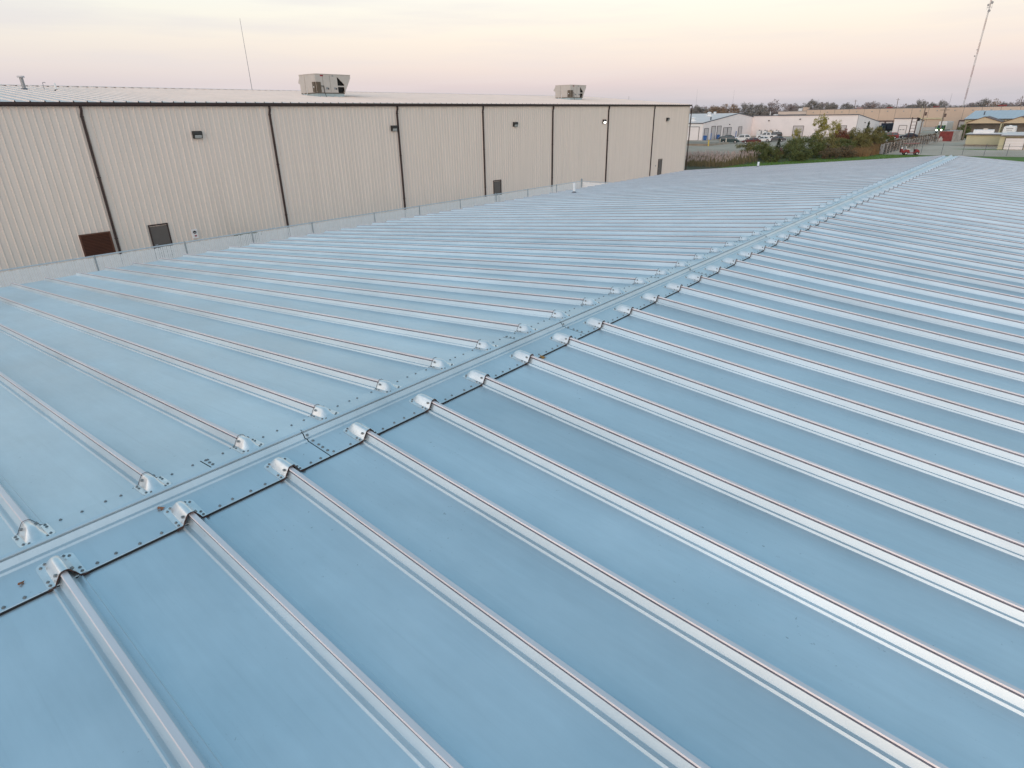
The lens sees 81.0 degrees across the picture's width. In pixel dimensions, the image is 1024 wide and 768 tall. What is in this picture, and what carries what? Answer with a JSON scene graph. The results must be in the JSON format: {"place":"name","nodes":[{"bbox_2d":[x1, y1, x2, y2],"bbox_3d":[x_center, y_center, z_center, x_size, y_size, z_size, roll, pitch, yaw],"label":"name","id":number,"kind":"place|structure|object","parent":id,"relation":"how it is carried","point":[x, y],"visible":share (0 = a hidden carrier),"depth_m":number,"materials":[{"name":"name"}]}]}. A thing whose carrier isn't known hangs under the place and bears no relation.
{"place":"outdoors","nodes":[
{"label":"outdoors","id":0,"kind":"place"},
{"bbox_2d":[234,232,261,244],"bbox_3d":[-16.457,-8.854,37.615,1.300,1.120,1.500,18,30,36],"label":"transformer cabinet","id":1,"kind":"object","parent":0,"point":[247,238],"visible":0.05,"depth_m":37.25,"materials":[{"name":"metal"}]},
{"bbox_2d":[0,179,610,287],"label":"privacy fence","id":2,"kind":"object","parent":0,"point":[56,271],"visible":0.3,"depth_m":29.63,"materials":[{"name":"metal"}]},
{"bbox_2d":[0,155,1023,767],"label":"metal roof building","id":3,"kind":"structure","parent":0,"point":[750,495],"depth_m":3.81,"materials":[{"name":"metal"}]},
{"bbox_2d":[0,0,1023,112],"label":"sky","id":4,"kind":"structure","parent":0,"point":[756,52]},
{"bbox_2d":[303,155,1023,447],"bbox_3d":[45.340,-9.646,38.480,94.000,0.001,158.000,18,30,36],"label":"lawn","id":5,"kind":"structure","parent":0,"point":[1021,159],"depth_m":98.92,"materials":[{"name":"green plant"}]},
{"bbox_2d":[759,146,783,161],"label":"shrub","id":6,"kind":"object","parent":5,"relation":"on","point":[767,151],"visible":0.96,"depth_m":98.11,"materials":[{"name":"green plant"}]},
{"bbox_2d":[787,143,812,160],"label":"shrub","id":7,"kind":"object","parent":5,"relation":"on","point":[799,152],"visible":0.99,"depth_m":98.47,"materials":[{"name":"green plant"}]},
{"bbox_2d":[732,154,918,166],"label":"lawn grass","id":8,"kind":"structure","parent":5,"relation":"on","point":[810,161],"depth_m":100.76,"materials":[{"name":"green plant"}]},
{"bbox_2d":[818,147,842,158],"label":"shrub","id":9,"kind":"object","parent":5,"relation":"on","point":[835,151],"visible":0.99,"depth_m":102.64,"materials":[{"name":"brown plant"}]},
{"bbox_2d":[686,133,939,154],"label":"parking lot","id":10,"kind":"structure","parent":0,"point":[729,147],"depth_m":148.13,"materials":[{"name":"grey asphalt"}]},
{"bbox_2d":[687,141,728,145],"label":"loading kerb","id":11,"kind":"structure","parent":10,"relation":"on","point":[704,143],"depth_m":151.64,"materials":[{"name":"concrete"}]},
{"bbox_2d":[687,112,753,139],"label":"white workshop","id":12,"kind":"structure","parent":10,"relation":"on","point":[715,124],"depth_m":187.78,"materials":[{"name":"white metal"}]},
{"bbox_2d":[687,127,699,139],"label":"door","id":13,"kind":"structure","parent":12,"relation":"in","point":[694,131],"depth_m":178.88,"materials":[{"name":"grey metal"}]},
{"bbox_2d":[704,128,708,139],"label":"door","id":14,"kind":"structure","parent":12,"relation":"in","point":[705,129],"depth_m":179.06,"materials":[{"name":"grey metal"}]},
{"bbox_2d":[711,126,715,138],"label":"door","id":15,"kind":"structure","parent":12,"relation":"in","point":[713,129],"depth_m":182.70,"materials":[{"name":"grey metal"}]},
{"bbox_2d":[716,126,721,138],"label":"door","id":16,"kind":"structure","parent":12,"relation":"in","point":[718,127],"depth_m":185.24,"materials":[{"name":"grey metal"}]},
{"bbox_2d":[723,127,727,135],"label":"door","id":17,"kind":"structure","parent":12,"relation":"in","point":[725,128],"depth_m":188.94,"materials":[{"name":"grey metal"}]},
{"bbox_2d":[727,127,731,134],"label":"door","id":18,"kind":"structure","parent":12,"relation":"in","point":[729,128],"depth_m":191.21,"materials":[{"name":"grey metal"}]},
{"bbox_2d":[737,126,741,136],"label":"door","id":19,"kind":"structure","parent":12,"relation":"in","point":[739,128],"depth_m":197.43,"materials":[{"name":"grey metal"}]},
{"bbox_2d":[719,136,739,142],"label":"parked car","id":20,"kind":"object","parent":10,"relation":"on","point":[730,139],"visible":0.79,"depth_m":158.74,"materials":[{"name":"black metal"}]},
{"bbox_2d":[735,135,750,139],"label":"parked car","id":21,"kind":"object","parent":10,"relation":"on","point":[742,137],"visible":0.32,"depth_m":167.28,"materials":[{"name":"white metal"}]},
{"bbox_2d":[741,137,760,143],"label":"parked car","id":22,"kind":"object","parent":10,"relation":"on","point":[753,139],"visible":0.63,"depth_m":155.66,"materials":[{"name":"red metal"}]},
{"bbox_2d":[758,136,770,141],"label":"parked car","id":23,"kind":"object","parent":10,"relation":"on","point":[765,138],"visible":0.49,"depth_m":161.91,"materials":[{"name":"white metal"}]},
{"bbox_2d":[756,132,776,137],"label":"parked truck","id":24,"kind":"object","parent":10,"relation":"on","point":[769,134],"visible":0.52,"depth_m":179.38,"materials":[{"name":"white metal"}]},
{"bbox_2d":[771,132,781,135],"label":"parked truck","id":25,"kind":"object","parent":10,"relation":"on","point":[777,133],"visible":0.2,"depth_m":184.53,"materials":[{"name":"grey metal"}]},
{"bbox_2d":[770,136,785,141],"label":"parked car","id":26,"kind":"object","parent":10,"relation":"on","point":[775,138],"visible":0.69,"depth_m":162.77,"materials":[{"name":"grey metal"}]},
{"bbox_2d":[791,127,800,139],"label":"tree","id":27,"kind":"object","parent":10,"relation":"on","point":[796,132],"visible":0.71,"depth_m":136.35,"materials":[{"name":"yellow plant"}]},
{"bbox_2d":[751,112,879,135],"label":"white storehouse","id":28,"kind":"structure","parent":10,"relation":"on","point":[786,125],"depth_m":195.02,"materials":[{"name":"metal"}]},
{"bbox_2d":[792,126,803,135],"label":"door","id":29,"kind":"structure","parent":28,"relation":"in","point":[794,127],"depth_m":195.65,"materials":[{"name":"grey metal"}]},
{"bbox_2d":[886,132,898,138],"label":"parked car","id":30,"kind":"object","parent":10,"relation":"on","point":[896,134],"visible":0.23,"depth_m":165.65,"materials":[{"name":"metal"}]},
{"bbox_2d":[899,133,917,137],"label":"parked car","id":31,"kind":"object","parent":10,"relation":"on","point":[905,135],"visible":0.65,"depth_m":169.12,"materials":[{"name":"black metal"}]},
{"bbox_2d":[907,117,919,138],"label":"double pole rack","id":32,"kind":"object","parent":10,"relation":"on","point":[917,118],"visible":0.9,"depth_m":147.04,"materials":[{"name":"black metal"}]},
{"bbox_2d":[684,113,991,169],"bbox_3d":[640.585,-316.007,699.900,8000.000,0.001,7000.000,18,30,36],"label":"ground","id":33,"kind":"structure","parent":0,"point":[688,167],"depth_m":100.80,"materials":[{"name":"green plant"}]},
{"bbox_2d":[240,22,251,87],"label":"radio mast","id":34,"kind":"object","parent":33,"relation":"on","point":[246,56],"visible":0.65,"depth_m":717.70,"materials":[{"name":"grey metal"}]},
{"bbox_2d":[0,84,692,286],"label":"warehouse","id":35,"kind":"structure","parent":33,"relation":"on","point":[86,171],"depth_m":39.35,"materials":[{"name":"beige paint"}]},
{"bbox_2d":[17,76,27,89],"bbox_3d":[-30.729,-18.901,37.605,0.415,0.790,0.415,18,30,36],"label":"exhaust stack","id":36,"kind":"object","parent":35,"relation":"on","point":[21,79],"visible":0.86,"depth_m":37.54,"materials":[{"name":"grey metal"}]},
{"bbox_2d":[148,223,172,257],"bbox_3d":[-20.492,-8.286,35.109,0.054,2.135,1.080,18,30,36],"label":"door","id":37,"kind":"structure","parent":35,"relation":"in","point":[160,235],"depth_m":34.93,"materials":[{"name":"grey metal"}]},
{"bbox_2d":[298,73,349,96],"bbox_3d":[-15.366,-24.393,49.104,2.721,1.680,3.525,18,30,36],"label":"rooftop unit","id":38,"kind":"object","parent":35,"relation":"on","point":[325,85],"visible":0.98,"depth_m":48.12,"materials":[{"name":"white metal"}]},
{"bbox_2d":[493,180,501,201],"bbox_3d":[-1.338,-17.869,55.778,0.084,2.135,1.090,18,30,36],"label":"door","id":39,"kind":"structure","parent":35,"relation":"in","point":[496,185],"depth_m":55.59,"materials":[{"name":"grey metal"}]},
{"bbox_2d":[554,85,585,99],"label":"rooftop unit","id":40,"kind":"object","parent":35,"relation":"on","point":[571,92],"visible":0.98,"depth_m":72.29,"materials":[{"name":"white metal"}]},
{"bbox_2d":[657,159,661,174],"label":"door","id":41,"kind":"structure","parent":35,"relation":"in","point":[659,169],"depth_m":77.98,"materials":[{"name":"grey metal"}]},
{"bbox_2d":[690,105,707,113],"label":"tree","id":42,"kind":"object","parent":33,"relation":"on","point":[700,109],"visible":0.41,"depth_m":287.29,"materials":[{"name":"brown plant"}]},
{"bbox_2d":[705,105,726,113],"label":"tree","id":43,"kind":"object","parent":33,"relation":"on","point":[714,110],"visible":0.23,"depth_m":278.53,"materials":[{"name":"brown plant"}]},
{"bbox_2d":[684,150,758,167],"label":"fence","id":44,"kind":"object","parent":33,"relation":"on","point":[722,159],"visible":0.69,"depth_m":94.34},
{"bbox_2d":[715,104,739,112],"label":"tree","id":45,"kind":"object","parent":33,"relation":"on","point":[734,108],"visible":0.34,"depth_m":277.29,"materials":[{"name":"brown plant"}]},
{"bbox_2d":[736,141,753,154],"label":"shrub","id":46,"kind":"object","parent":33,"relation":"on","point":[748,144],"visible":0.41,"depth_m":113.23,"materials":[{"name":"green plant"}]},
{"bbox_2d":[736,103,757,114],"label":"tree","id":47,"kind":"object","parent":33,"relation":"on","point":[746,109],"visible":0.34,"depth_m":282.17,"materials":[{"name":"grey plant"}]},
{"bbox_2d":[743,141,768,157],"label":"shrub","id":48,"kind":"object","parent":33,"relation":"on","point":[756,142],"visible":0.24,"depth_m":108.15,"materials":[{"name":"green plant"}]},
{"bbox_2d":[748,103,770,115],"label":"tree","id":49,"kind":"object","parent":33,"relation":"on","point":[759,108],"visible":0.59,"depth_m":269.70,"materials":[{"name":"grey plant"}]},
{"bbox_2d":[751,142,774,159],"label":"shrub","id":50,"kind":"object","parent":33,"relation":"on","point":[765,145],"visible":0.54,"depth_m":102.19,"materials":[{"name":"green plant"}]},
{"bbox_2d":[762,99,789,114],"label":"tree","id":51,"kind":"object","parent":33,"relation":"on","point":[774,109],"visible":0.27,"depth_m":278.36,"materials":[{"name":"grey plant"}]},
{"bbox_2d":[775,138,780,148],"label":"conifer tree","id":52,"kind":"object","parent":33,"relation":"on","point":[778,143],"visible":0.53,"depth_m":108.67,"materials":[{"name":"green plant"}]},
{"bbox_2d":[782,103,797,110],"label":"tree","id":53,"kind":"object","parent":33,"relation":"on","point":[791,106],"visible":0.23,"depth_m":287.48,"materials":[{"name":"grey plant"}]},
{"bbox_2d":[781,138,803,157],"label":"shrub","id":54,"kind":"object","parent":33,"relation":"on","point":[793,142],"visible":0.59,"depth_m":104.33,"materials":[{"name":"green plant"}]},
{"bbox_2d":[802,99,822,109],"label":"tree","id":55,"kind":"object","parent":33,"relation":"on","point":[814,104],"visible":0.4,"depth_m":363.36,"materials":[{"name":"grey plant"}]},
{"bbox_2d":[798,132,827,157],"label":"shrub","id":56,"kind":"object","parent":33,"relation":"on","point":[815,145],"visible":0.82,"depth_m":104.63,"materials":[{"name":"green plant"}]},
{"bbox_2d":[813,113,829,138],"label":"tree","id":57,"kind":"object","parent":33,"relation":"on","point":[824,125],"visible":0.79,"depth_m":128.06,"materials":[{"name":"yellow plant"}]},
{"bbox_2d":[819,102,837,108],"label":"tree","id":58,"kind":"object","parent":33,"relation":"on","point":[823,104],"visible":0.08,"depth_m":369.68,"materials":[{"name":"grey plant"}]},
{"bbox_2d":[817,134,841,155],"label":"shrub","id":59,"kind":"object","parent":33,"relation":"on","point":[832,140],"visible":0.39,"depth_m":107.11,"materials":[{"name":"green plant"}]},
{"bbox_2d":[825,102,842,108],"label":"tree","id":60,"kind":"object","parent":33,"relation":"on","point":[832,106],"visible":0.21,"depth_m":357.52,"materials":[{"name":"grey plant"}]},
{"bbox_2d":[828,120,841,137],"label":"tree","id":61,"kind":"object","parent":33,"relation":"on","point":[838,126],"visible":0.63,"depth_m":123.99,"materials":[{"name":"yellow plant"}]},
{"bbox_2d":[829,137,848,145],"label":"shrub","id":62,"kind":"object","parent":33,"relation":"on","point":[838,139],"visible":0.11,"depth_m":117.90,"materials":[{"name":"green plant"}]},
{"bbox_2d":[834,128,849,145],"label":"shrub","id":63,"kind":"object","parent":33,"relation":"on","point":[844,135],"visible":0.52,"depth_m":122.56,"materials":[{"name":"brown plant"}]},
{"bbox_2d":[835,138,856,148],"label":"shrub","id":64,"kind":"object","parent":33,"relation":"on","point":[843,141],"visible":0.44,"depth_m":110.33,"materials":[{"name":"green plant"}]},
{"bbox_2d":[835,145,857,157],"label":"shrub","id":65,"kind":"object","parent":33,"relation":"on","point":[842,149],"visible":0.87,"depth_m":104.79,"materials":[{"name":"brown plant"}]},
{"bbox_2d":[840,102,853,108],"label":"tree","id":66,"kind":"object","parent":33,"relation":"on","point":[848,106],"visible":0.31,"depth_m":364.60,"materials":[{"name":"grey plant"}]},
{"bbox_2d":[845,127,863,142],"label":"shrub","id":67,"kind":"object","parent":33,"relation":"on","point":[851,131],"visible":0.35,"depth_m":126.84,"materials":[{"name":"green plant"}]},
{"bbox_2d":[696,103,1021,112],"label":"distant woods","id":68,"kind":"object","parent":33,"relation":"on","point":[884,105],"depth_m":395.23,"materials":[{"name":"plant"}]},
{"bbox_2d":[852,134,873,150],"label":"shrub","id":69,"kind":"object","parent":33,"relation":"on","point":[860,139],"visible":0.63,"depth_m":114.33,"materials":[{"name":"green plant"}]},
{"bbox_2d":[857,127,875,144],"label":"shrub","id":70,"kind":"object","parent":33,"relation":"on","point":[868,129],"visible":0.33,"depth_m":131.37,"materials":[{"name":"green plant"}]},
{"bbox_2d":[861,101,884,108],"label":"tree","id":71,"kind":"object","parent":33,"relation":"on","point":[869,105],"visible":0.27,"depth_m":356.83,"materials":[{"name":"grey plant"}]},
{"bbox_2d":[868,133,885,143],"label":"shrub","id":72,"kind":"object","parent":33,"relation":"on","point":[877,138],"visible":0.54,"depth_m":124.56,"materials":[{"name":"green plant"}]},
{"bbox_2d":[871,126,885,143],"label":"shrub","id":73,"kind":"object","parent":33,"relation":"on","point":[879,129],"visible":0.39,"depth_m":131.29,"materials":[{"name":"green plant"}]},
{"bbox_2d":[881,133,896,142],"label":"shrub","id":74,"kind":"object","parent":33,"relation":"on","point":[888,137],"visible":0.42,"depth_m":127.89,"materials":[{"name":"green plant"}]},
{"bbox_2d":[778,105,1023,129],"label":"building","id":75,"kind":"structure","parent":33,"relation":"on","point":[956,115],"depth_m":235.28,"materials":[{"name":"metal"}]},
{"bbox_2d":[956,120,964,129],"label":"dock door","id":76,"kind":"structure","parent":75,"relation":"in","point":[961,122],"depth_m":227.73,"materials":[{"name":"white metal"}]},
{"bbox_2d":[912,99,932,107],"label":"tree","id":77,"kind":"object","parent":33,"relation":"on","point":[920,104],"visible":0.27,"depth_m":342.49,"materials":[{"name":"grey plant"}]},
{"bbox_2d":[918,105,926,135],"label":"utility pole","id":78,"kind":"object","parent":33,"relation":"on","point":[925,114],"visible":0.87,"depth_m":143.21,"materials":[{"name":"brown wood"}]},
{"bbox_2d":[926,102,942,106],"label":"tree","id":79,"kind":"object","parent":33,"relation":"on","point":[933,104],"visible":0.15,"depth_m":346.37,"materials":[{"name":"grey plant"}]},
{"bbox_2d":[939,99,950,106],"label":"tree","id":80,"kind":"object","parent":33,"relation":"on","point":[944,104],"visible":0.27,"depth_m":346.52,"materials":[{"name":"grey plant"}]},
{"bbox_2d":[966,101,979,106],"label":"tree","id":81,"kind":"object","parent":33,"relation":"on","point":[972,103],"visible":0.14,"depth_m":334.30,"materials":[{"name":"grey plant"}]},
{"bbox_2d":[962,0,993,106],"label":"lattice tower","id":82,"kind":"structure","parent":33,"relation":"on","point":[992,2],"depth_m":377.36,"materials":[{"name":"grey metal"}]},
{"bbox_2d":[972,98,992,106],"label":"tree","id":83,"kind":"object","parent":33,"relation":"on","point":[983,104],"visible":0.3,"depth_m":324.65,"materials":[{"name":"grey plant"}]},
{"bbox_2d":[982,99,1000,106],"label":"tree","id":84,"kind":"object","parent":33,"relation":"on","point":[995,104],"visible":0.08,"depth_m":329.00,"materials":[{"name":"grey plant"}]},
{"bbox_2d":[964,110,1023,132],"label":"blue roofed building","id":85,"kind":"structure","parent":33,"relation":"on","point":[1005,115],"depth_m":192.89,"materials":[{"name":"metal"}]},
{"bbox_2d":[1009,98,1023,105],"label":"tree","id":86,"kind":"object","parent":33,"relation":"on","point":[1018,102],"visible":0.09,"depth_m":323.56,"materials":[{"name":"grey plant"}]},
{"bbox_2d":[833,142,901,156],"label":"dry grass","id":87,"kind":"structure","parent":0,"point":[872,149],"depth_m":109.81,"materials":[{"name":"brown plant"}]},
{"bbox_2d":[892,118,924,133],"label":"white garage","id":88,"kind":"structure","parent":0,"point":[901,125],"depth_m":197.28,"materials":[{"name":"white metal"}]},
{"bbox_2d":[898,125,906,133],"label":"door","id":89,"kind":"structure","parent":88,"relation":"in","point":[902,128],"depth_m":197.57,"materials":[{"name":"grey metal"}]},
{"bbox_2d":[881,130,937,132],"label":"dock yard","id":90,"kind":"structure","parent":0,"point":[927,131],"depth_m":218.29,"materials":[{"name":"concrete"}]},
{"bbox_2d":[878,123,893,131],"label":"box truck","id":91,"kind":"object","parent":90,"relation":"on","point":[887,127],"visible":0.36,"depth_m":213.43,"materials":[{"name":"black metal"}]},
{"bbox_2d":[935,121,953,132],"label":"box truck","id":92,"kind":"object","parent":90,"relation":"on","point":[947,125],"visible":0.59,"depth_m":203.55,"materials":[{"name":"white metal"}]},
{"bbox_2d":[887,137,1023,156],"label":"gravel yard","id":93,"kind":"structure","parent":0,"point":[953,150],"depth_m":116.10,"materials":[{"name":"grey gravel"}]},
{"bbox_2d":[879,133,938,153],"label":"vine fence","id":94,"kind":"object","parent":93,"relation":"on","point":[893,145],"visible":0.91,"depth_m":123.63,"materials":[{"name":"grey wood"}]},
{"bbox_2d":[899,143,919,154],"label":"golf cart","id":95,"kind":"object","parent":93,"relation":"on","point":[905,151],"visible":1,"depth_m":108.28,"materials":[{"name":"red plastic"}]},
{"bbox_2d":[936,107,946,141],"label":"utility pole","id":96,"kind":"object","parent":93,"relation":"on","point":[944,114],"visible":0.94,"depth_m":145.81,"materials":[{"name":"brown wood"}]},
{"bbox_2d":[938,130,962,141],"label":"shipping container","id":97,"kind":"object","parent":93,"relation":"on","point":[950,135],"visible":0.99,"depth_m":149.69,"materials":[{"name":"red metal"}]},
{"bbox_2d":[958,124,970,139],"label":"shrub","id":98,"kind":"object","parent":93,"relation":"on","point":[966,130],"visible":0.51,"depth_m":155.71,"materials":[{"name":"green plant"}]},
{"bbox_2d":[921,143,1023,155],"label":"yard fence","id":99,"kind":"object","parent":93,"relation":"on","point":[970,151],"visible":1,"depth_m":104.87,"materials":[{"name":"metal"}]},
{"bbox_2d":[969,149,1002,149],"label":"grass island","id":100,"kind":"structure","parent":93,"relation":"on","point":[986,149],"depth_m":119.07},
{"bbox_2d":[965,116,1023,132],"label":"twin gable carport","id":101,"kind":"object","parent":93,"relation":"on","point":[990,123],"visible":0.7,"depth_m":168.65,"materials":[{"name":"beige"}]},
{"bbox_2d":[964,128,1023,149],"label":"yellow block building","id":102,"kind":"structure","parent":0,"point":[990,137],"depth_m":127.95,"materials":[{"name":"concrete"}]},
{"bbox_2d":[1002,137,1023,149],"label":"door","id":103,"kind":"structure","parent":102,"relation":"in","point":[1015,143],"depth_m":117.34,"materials":[{"name":"grey metal"}]},
{"bbox_2d":[1002,125,1016,132],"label":"caravan","id":104,"kind":"object","parent":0,"point":[1009,128],"visible":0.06,"depth_m":157.15,"materials":[{"name":"white plastic"}]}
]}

